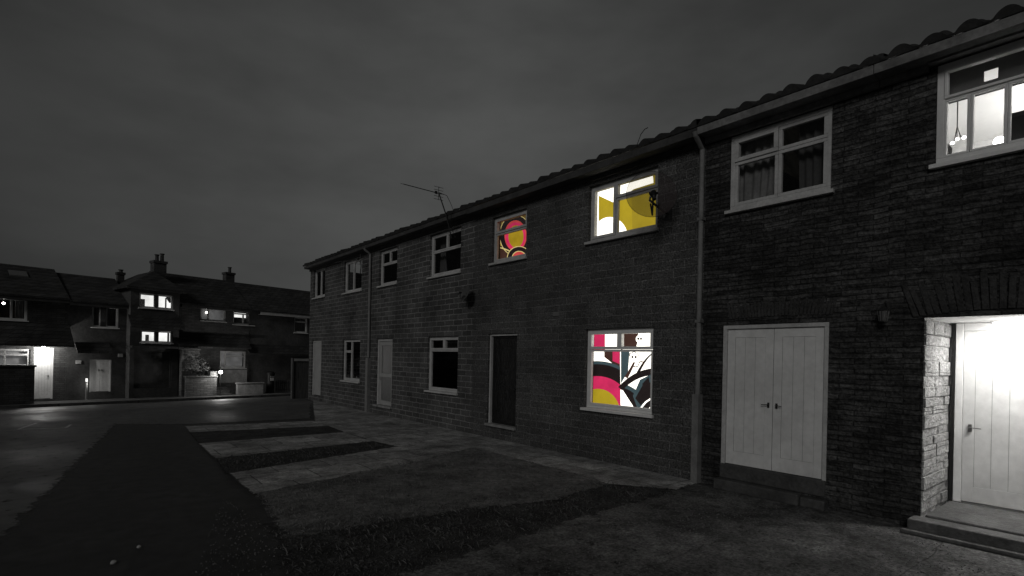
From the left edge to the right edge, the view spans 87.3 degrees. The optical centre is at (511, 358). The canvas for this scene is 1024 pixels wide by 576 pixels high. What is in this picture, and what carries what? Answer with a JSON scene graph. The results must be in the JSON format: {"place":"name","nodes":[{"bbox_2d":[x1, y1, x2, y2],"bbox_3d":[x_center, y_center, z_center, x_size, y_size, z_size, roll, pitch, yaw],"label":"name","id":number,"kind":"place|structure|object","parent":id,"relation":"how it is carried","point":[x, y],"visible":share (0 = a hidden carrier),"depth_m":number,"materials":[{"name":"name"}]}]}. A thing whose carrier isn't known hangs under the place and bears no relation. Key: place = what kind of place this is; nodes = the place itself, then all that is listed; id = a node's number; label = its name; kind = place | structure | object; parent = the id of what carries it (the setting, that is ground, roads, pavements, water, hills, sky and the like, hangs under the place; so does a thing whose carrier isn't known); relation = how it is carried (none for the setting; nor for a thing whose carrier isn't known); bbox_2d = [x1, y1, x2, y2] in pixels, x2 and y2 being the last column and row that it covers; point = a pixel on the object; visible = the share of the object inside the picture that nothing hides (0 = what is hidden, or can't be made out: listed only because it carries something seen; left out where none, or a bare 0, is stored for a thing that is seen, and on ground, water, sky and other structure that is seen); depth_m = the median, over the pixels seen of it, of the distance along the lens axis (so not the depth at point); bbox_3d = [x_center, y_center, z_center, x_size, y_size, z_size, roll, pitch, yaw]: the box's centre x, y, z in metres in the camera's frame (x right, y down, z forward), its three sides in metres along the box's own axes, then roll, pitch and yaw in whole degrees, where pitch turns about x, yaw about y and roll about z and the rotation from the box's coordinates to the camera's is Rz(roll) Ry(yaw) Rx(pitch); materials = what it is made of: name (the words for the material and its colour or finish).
{"place":"outdoors","nodes":[
{"label":"outdoors","id":0,"kind":"place"},
{"bbox_2d":[0,392,289,408],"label":"pavement","id":1,"kind":"structure","parent":0,"point":[95,402],"depth_m":23.50,"materials":[{"name":"grey concrete"}]},
{"bbox_2d":[0,365,36,404],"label":"garden wall","id":2,"kind":"structure","parent":1,"relation":"on","point":[17,384],"depth_m":20.77,"materials":[{"name":"brick"}]},
{"bbox_2d":[85,378,87,399],"bbox_3d":[-18.884,1.397,23.811,0.080,0.995,0.080,1,0,-39],"label":"garden light","id":3,"kind":"object","parent":1,"relation":"on","point":[86,384],"visible":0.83,"depth_m":23.78,"materials":[{"name":"grey glass"}]},
{"bbox_2d":[184,356,209,375],"bbox_3d":[-15.823,0.918,26.930,1.333,2.130,1.062,1,0,-39],"label":"shrub","id":4,"kind":"object","parent":1,"relation":"on","point":[196,366],"visible":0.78,"depth_m":26.82,"materials":[{"name":"green plant"}]},
{"bbox_2d":[184,371,217,396],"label":"garden wall","id":5,"kind":"structure","parent":1,"relation":"on","point":[195,386],"depth_m":26.55,"materials":[{"name":"brick"}]},
{"bbox_2d":[219,370,221,395],"bbox_3d":[-14.732,1.310,27.109,0.163,1.384,0.167,1,0,-39],"label":"garden lamp","id":6,"kind":"object","parent":1,"relation":"on","point":[220,371],"visible":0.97,"depth_m":27.09,"materials":[{"name":"metal"}]},
{"bbox_2d":[217,390,229,392],"bbox_3d":[-15.249,1.821,28.089,0.296,0.300,0.800,1,0,38],"label":"garden step","id":7,"kind":"object","parent":1,"relation":"on","point":[224,391],"visible":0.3,"depth_m":28.08,"materials":[{"name":"concrete"}]},
{"bbox_2d":[235,382,263,394],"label":"garden wall","id":8,"kind":"structure","parent":1,"relation":"on","point":[249,388],"depth_m":28.73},
{"bbox_2d":[265,371,274,392],"bbox_3d":[-13.534,1.381,30.034,0.500,1.293,0.500,1,0,-39],"label":"post box","id":9,"kind":"object","parent":1,"relation":"on","point":[270,381],"visible":0.91,"depth_m":29.86,"materials":[{"name":"black metal"}]},
{"bbox_2d":[275,380,290,392],"bbox_3d":[-13.077,1.652,30.841,0.060,0.769,1.076,1,0,38],"label":"picket fence","id":10,"kind":"object","parent":1,"relation":"on","point":[288,388],"visible":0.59,"depth_m":30.75,"materials":[{"name":"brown wood"}]},
{"bbox_2d":[0,396,307,415],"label":"road","id":11,"kind":"structure","parent":0,"point":[35,410],"depth_m":18.68,"materials":[{"name":"grey asphalt"}]},
{"bbox_2d":[290,358,308,398],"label":"wooden gate","id":12,"kind":"structure","parent":11,"relation":"on","point":[299,375],"depth_m":21.60,"materials":[{"name":"brown wood"}]},
{"bbox_2d":[0,400,312,535],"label":"road","id":13,"kind":"structure","parent":0,"point":[32,468],"depth_m":10.62,"materials":[{"name":"grey asphalt"}]},
{"bbox_2d":[19,423,70,428],"bbox_3d":[-9.907,1.443,11.520,0.816,0.001,1.132,1,0,-27],"label":"road marking","id":14,"kind":"object","parent":13,"relation":"on","point":[42,428],"visible":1,"depth_m":11.27,"materials":[{"name":"paint"}]},
{"bbox_2d":[185,421,326,431],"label":"path","id":15,"kind":"structure","parent":0,"point":[205,428],"depth_m":12.05,"materials":[{"name":"grey concrete"}]},
{"bbox_2d":[198,432,369,458],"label":"path","id":16,"kind":"structure","parent":0,"point":[221,449],"depth_m":9.77,"materials":[{"name":"grey concrete"}]},
{"bbox_2d":[230,446,469,493],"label":"path","id":17,"kind":"structure","parent":0,"point":[260,480],"depth_m":7.83,"materials":[{"name":"grey concrete"}]},
{"bbox_2d":[0,398,831,575],"bbox_3d":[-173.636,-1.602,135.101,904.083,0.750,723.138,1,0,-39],"label":"ground","id":18,"kind":"structure","parent":0,"point":[158,493],"depth_m":5.30,"materials":[{"name":"black asphalt"}]},
{"bbox_2d":[0,263,74,401],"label":"cottage","id":19,"kind":"structure","parent":18,"relation":"on","point":[34,302],"depth_m":22.99,"materials":[{"name":"brick"}]},
{"bbox_2d":[0,299,28,321],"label":"window","id":20,"kind":"structure","parent":19,"relation":"in","point":[11,301],"depth_m":22.28,"materials":[{"name":"white paint"}]},
{"bbox_2d":[0,349,29,364],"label":"window","id":21,"kind":"structure","parent":19,"relation":"in","point":[4,350],"depth_m":22.39,"materials":[{"name":"white paint"}]},
{"bbox_2d":[35,349,50,398],"bbox_3d":[-20.154,0.679,23.074,0.107,2.113,0.501,1,0,38],"label":"door","id":22,"kind":"structure","parent":19,"relation":"in","point":[43,356],"depth_m":23.08,"materials":[{"name":"white paint"}]},
{"bbox_2d":[56,269,128,399],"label":"cottage","id":23,"kind":"structure","parent":18,"relation":"on","point":[98,307],"depth_m":24.64,"materials":[{"name":"grey brick"}]},
{"bbox_2d":[90,361,99,391],"bbox_3d":[-19.033,0.822,24.519,0.107,1.404,0.342,1,0,38],"label":"door","id":24,"kind":"structure","parent":23,"relation":"in","point":[95,365],"depth_m":24.53,"materials":[{"name":"white paint"}]},
{"bbox_2d":[100,361,108,390],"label":"door","id":25,"kind":"structure","parent":23,"relation":"in","point":[104,365],"depth_m":24.80,"materials":[{"name":"white paint"}]},
{"bbox_2d":[91,307,119,328],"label":"window","id":26,"kind":"structure","parent":23,"relation":"in","point":[93,326],"depth_m":24.73,"materials":[{"name":"white paint"}]},
{"bbox_2d":[98,253,186,397],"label":"cottage","id":27,"kind":"structure","parent":18,"relation":"on","point":[155,324],"depth_m":25.94,"materials":[{"name":"grey brick"}]},
{"bbox_2d":[135,351,168,387],"bbox_3d":[-17.367,0.554,25.907,0.043,1.749,1.447,1,0,38],"label":"garage door","id":28,"kind":"structure","parent":27,"relation":"in","point":[151,368],"depth_m":25.86,"materials":[{"name":"black"}]},
{"bbox_2d":[138,293,174,310],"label":"window","id":29,"kind":"structure","parent":27,"relation":"in","point":[143,307],"depth_m":25.90,"materials":[{"name":"white paint"}]},
{"bbox_2d":[140,330,173,343],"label":"window","id":30,"kind":"structure","parent":27,"relation":"in","point":[149,342],"depth_m":26.05,"materials":[{"name":"white paint"}]},
{"bbox_2d":[178,348,200,396],"bbox_3d":[-16.168,0.791,26.878,0.400,2.561,0.907,1,0,38],"label":"porch","id":31,"kind":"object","parent":18,"relation":"on","point":[188,353],"depth_m":26.61,"materials":[{"name":"brick"}]},
{"bbox_2d":[149,267,253,395],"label":"cottage","id":32,"kind":"structure","parent":18,"relation":"on","point":[214,314],"depth_m":28.88,"materials":[{"name":"brick"}]},
{"bbox_2d":[200,309,226,322],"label":"window","id":33,"kind":"structure","parent":32,"relation":"in","point":[206,320],"depth_m":28.37,"materials":[{"name":"white paint"}]},
{"bbox_2d":[219,351,246,368],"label":"window","id":34,"kind":"structure","parent":32,"relation":"in","point":[221,367],"depth_m":29.26,"materials":[{"name":"white paint"}]},
{"bbox_2d":[232,311,253,325],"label":"window","id":35,"kind":"structure","parent":32,"relation":"in","point":[241,324],"depth_m":29.68,"materials":[{"name":"white paint"}]},
{"bbox_2d":[190,426,341,442],"bbox_3d":[-5.095,1.548,11.208,2.860,0.001,1.909,1,0,-39],"label":"flower bed","id":36,"kind":"object","parent":18,"relation":"on","point":[215,436],"visible":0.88,"depth_m":11.00,"materials":[{"name":"soil"}]},
{"bbox_2d":[231,282,309,392],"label":"cottage","id":37,"kind":"structure","parent":18,"relation":"on","point":[279,319],"depth_m":31.41,"materials":[{"name":"grey brick"}]},
{"bbox_2d":[294,317,307,333],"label":"window","id":38,"kind":"structure","parent":37,"relation":"in","point":[300,332],"depth_m":32.51,"materials":[{"name":"white paint"}]},
{"bbox_2d":[216,441,396,473],"bbox_3d":[-3.342,1.584,8.871,1.409,0.001,3.113,1,0,43],"label":"flower bed","id":39,"kind":"object","parent":18,"relation":"on","point":[226,465],"visible":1,"depth_m":8.60,"materials":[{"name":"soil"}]},
{"bbox_2d":[303,232,460,410],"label":"terraced house","id":40,"kind":"structure","parent":18,"relation":"on","point":[338,334],"depth_m":17.67,"materials":[{"name":"grey brick"}]},
{"bbox_2d":[314,342,321,394],"bbox_3d":[-6.864,0.370,19.094,0.047,1.889,0.872,1,0,-39],"label":"door","id":41,"kind":"structure","parent":40,"relation":"in","point":[317,354],"depth_m":19.15,"materials":[{"name":"metal"}]},
{"bbox_2d":[312,268,324,299],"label":"window","id":42,"kind":"structure","parent":40,"relation":"in","point":[322,295],"depth_m":19.02,"materials":[{"name":"white paint"}]},
{"bbox_2d":[334,254,363,274],"bbox_3d":[-4.921,-2.775,16.259,0.432,0.516,2.065,1,0,-39],"label":"tv aerial","id":43,"kind":"object","parent":40,"relation":"attached to","point":[358,259],"visible":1,"depth_m":15.59,"materials":[{"name":"metal"}]},
{"bbox_2d":[340,339,359,383],"bbox_3d":[-4.976,0.084,16.681,0.185,1.341,1.441,1,0,-39],"label":"window","id":44,"kind":"structure","parent":40,"relation":"in","point":[351,380],"depth_m":16.80,"materials":[{"name":"white paint"}]},
{"bbox_2d":[341,258,361,294],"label":"window","id":45,"kind":"structure","parent":40,"relation":"in","point":[354,262],"depth_m":16.77,"materials":[{"name":"white paint"}]},
{"bbox_2d":[269,481,673,575],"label":"flower bed","id":46,"kind":"object","parent":18,"relation":"on","point":[419,549],"visible":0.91,"depth_m":4.92,"materials":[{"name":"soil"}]},
{"bbox_2d":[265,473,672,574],"bbox_3d":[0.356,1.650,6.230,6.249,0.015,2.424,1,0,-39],"label":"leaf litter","id":47,"kind":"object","parent":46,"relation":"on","point":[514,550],"visible":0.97,"depth_m":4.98,"materials":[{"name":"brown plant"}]},
{"bbox_2d":[466,119,799,483],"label":"terraced house","id":48,"kind":"structure","parent":18,"relation":"on","point":[559,294],"depth_m":9.01,"materials":[{"name":"grey brick"}]},
{"bbox_2d":[492,336,516,425],"bbox_3d":[-0.152,0.447,10.850,0.092,1.788,0.830,1,0,-39],"label":"door","id":49,"kind":"structure","parent":48,"relation":"in","point":[504,347],"depth_m":10.89,"materials":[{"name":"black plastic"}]},
{"bbox_2d":[488,209,526,265],"bbox_3d":[-0.040,-2.396,10.720,0.185,0.986,1.170,1,0,-39],"label":"window","id":50,"kind":"structure","parent":48,"relation":"in","point":[498,233],"depth_m":10.82,"materials":[{"name":"white paint"}]},
{"bbox_2d":[500,215,525,258],"bbox_3d":[-0.109,-2.398,11.265,0.022,1.463,1.776,1,0,-39],"label":"wall mural","id":51,"kind":"object","parent":48,"relation":"attached to","point":[513,244],"depth_m":11.10,"materials":[{"name":"multicoloured paint"}]},
{"bbox_2d":[580,327,653,417],"bbox_3d":[1.688,0.203,8.546,0.185,1.362,1.447,1,0,-39],"label":"window","id":52,"kind":"structure","parent":48,"relation":"in","point":[596,407],"depth_m":8.57,"materials":[{"name":"white paint"}]},
{"bbox_2d":[584,167,658,244],"bbox_3d":[1.756,-2.384,8.529,0.185,0.981,1.463,1,0,-39],"label":"window","id":53,"kind":"structure","parent":48,"relation":"in","point":[617,197],"depth_m":8.65,"materials":[{"name":"white paint"}]},
{"bbox_2d":[593,333,652,407],"bbox_3d":[1.535,0.508,9.166,0.046,2.573,2.787,1,0,-39],"label":"wall mural","id":54,"kind":"object","parent":48,"relation":"attached to","point":[622,378],"depth_m":8.83,"materials":[{"name":"multicoloured paint"}]},
{"bbox_2d":[597,176,655,235],"bbox_3d":[1.791,-2.363,8.991,0.004,1.453,2.222,1,0,-39],"label":"wall mural","id":55,"kind":"object","parent":48,"relation":"attached to","point":[630,219],"depth_m":8.92,"materials":[{"name":"multicoloured"}]},
{"bbox_2d":[626,171,676,220],"bbox_3d":[2.022,-2.301,7.522,0.749,0.693,0.423,1,0,-23],"label":"satellite dish","id":56,"kind":"object","parent":48,"relation":"attached to","point":[653,193],"visible":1,"depth_m":7.58,"materials":[{"name":"grey metal"}]},
{"bbox_2d":[696,53,887,518],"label":"terraced house","id":57,"kind":"structure","parent":18,"relation":"on","point":[789,329],"depth_m":6.46,"materials":[{"name":"brick"}]},
{"bbox_2d":[726,328,774,469],"bbox_3d":[3.044,0.507,6.893,0.093,1.767,0.599,1,0,-39],"label":"door","id":58,"kind":"structure","parent":57,"relation":"in","point":[750,376],"depth_m":6.88,"materials":[{"name":"white paint"}]},
{"bbox_2d":[724,105,833,214],"bbox_3d":[3.285,-2.401,6.633,0.145,1.023,1.312,1,0,-39],"label":"window","id":59,"kind":"structure","parent":57,"relation":"in","point":[779,197],"depth_m":6.62,"materials":[{"name":"white paint"}]},
{"bbox_2d":[772,327,824,478],"bbox_3d":[3.422,0.515,6.432,0.093,1.767,0.581,1,0,-39],"label":"door","id":60,"kind":"structure","parent":57,"relation":"in","point":[798,381],"depth_m":6.43,"materials":[{"name":"white paint"}]},
{"bbox_2d":[872,4,1023,558],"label":"terraced house","id":61,"kind":"structure","parent":18,"relation":"on","point":[948,456],"depth_m":5.53,"materials":[{"name":"brick"}]},
{"bbox_2d":[877,302,889,322],"bbox_3d":[3.916,-0.483,5.644,0.176,0.229,0.122,1,0,-39],"label":"wall lantern","id":62,"kind":"object","parent":61,"relation":"attached to","point":[883,312],"depth_m":5.60,"materials":[{"name":"metal"}]},
{"bbox_2d":[951,102,965,144],"bbox_3d":[4.967,-2.707,5.988,0.102,0.640,0.255,1,0,25],"label":"chandelier","id":63,"kind":"object","parent":61,"relation":"hanging from","point":[957,138],"visible":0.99,"depth_m":5.98,"materials":[{"name":"metal"}]},
{"bbox_2d":[928,39,1023,169],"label":"window","id":64,"kind":"structure","parent":61,"relation":"in","point":[1008,146],"depth_m":5.20,"materials":[{"name":"white paint"}]},
{"bbox_2d":[961,330,1023,510],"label":"door","id":65,"kind":"structure","parent":61,"relation":"in","point":[993,382],"depth_m":5.75,"materials":[{"name":"white paint"}]},
{"bbox_2d":[990,319,1023,323],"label":"porch lamp","id":66,"kind":"object","parent":61,"relation":"attached to","point":[1019,321],"visible":1,"depth_m":5.45,"materials":[{"name":"white paint"}]},
{"bbox_2d":[1003,110,1023,139],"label":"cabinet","id":67,"kind":"object","parent":61,"relation":"in","point":[1017,128],"visible":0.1,"depth_m":5.44,"materials":[{"name":"wood"}]},
{"bbox_2d":[363,204,475,432],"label":"terraced house","id":68,"kind":"structure","parent":0,"point":[418,364],"depth_m":13.47,"materials":[{"name":"grey brick"}]},
{"bbox_2d":[379,341,392,405],"bbox_3d":[-3.505,0.419,14.934,0.102,1.781,0.848,1,0,-39],"label":"door","id":69,"kind":"structure","parent":68,"relation":"in","point":[385,378],"depth_m":15.00,"materials":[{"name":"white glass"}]},
{"bbox_2d":[377,247,396,287],"bbox_3d":[-3.390,-2.493,14.810,0.185,1.031,1.162,1,0,-39],"label":"window","id":70,"kind":"structure","parent":68,"relation":"in","point":[390,251],"depth_m":14.95,"materials":[{"name":"white paint"}]},
{"bbox_2d":[400,183,457,242],"bbox_3d":[-1.962,-3.483,12.597,0.464,1.799,2.453,1,0,-39],"label":"tv aerial","id":71,"kind":"object","parent":68,"relation":"attached to","point":[435,192],"visible":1,"depth_m":12.09,"materials":[{"name":"metal"}]},
{"bbox_2d":[424,336,457,395],"bbox_3d":[-1.612,0.158,12.574,0.185,1.339,1.422,1,0,-39],"label":"window","id":72,"kind":"structure","parent":68,"relation":"in","point":[440,390],"depth_m":12.71,"materials":[{"name":"white paint"}]},
{"bbox_2d":[426,227,460,278],"bbox_3d":[-1.546,-2.437,12.559,0.185,1.063,1.435,1,0,-39],"label":"window","id":73,"kind":"structure","parent":68,"relation":"in","point":[448,248],"depth_m":12.66,"materials":[{"name":"white paint"}]},
{"bbox_2d":[458,285,469,300],"bbox_3d":[-0.989,-1.390,11.561,0.255,0.324,0.544,1,0,7],"label":"satellite dish","id":74,"kind":"object","parent":68,"relation":"attached to","point":[464,293],"visible":1,"depth_m":11.48,"materials":[{"name":"grey paint"}]},
{"bbox_2d":[255,449,606,537],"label":"lawn","id":75,"kind":"structure","parent":0,"point":[361,509],"depth_m":6.56,"materials":[{"name":"green plant"}]},
{"bbox_2d":[313,400,693,489],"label":"path","id":76,"kind":"structure","parent":0,"point":[379,428],"depth_m":10.24,"materials":[{"name":"grey concrete"}]},
{"bbox_2d":[0,0,1023,290],"label":"sky","id":77,"kind":"structure","parent":0,"point":[263,140],"materials":[{"name":"grey"}]},
{"bbox_2d":[394,483,1023,575],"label":"forecourt","id":78,"kind":"structure","parent":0,"point":[990,563],"depth_m":4.80,"materials":[{"name":"concrete"}]},
{"bbox_2d":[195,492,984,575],"bbox_3d":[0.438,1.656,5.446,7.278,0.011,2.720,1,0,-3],"label":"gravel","id":79,"kind":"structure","parent":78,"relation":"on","point":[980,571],"depth_m":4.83,"materials":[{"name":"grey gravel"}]},
{"bbox_2d":[993,136,1002,143],"bbox_3d":[4.792,-2.088,5.279,0.086,0.180,0.089,1,0,-39],"label":"table lamp","id":80,"kind":"object","parent":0,"point":[999,139],"visible":0.27,"depth_m":5.26,"materials":[{"name":"white plastic"}]}
]}

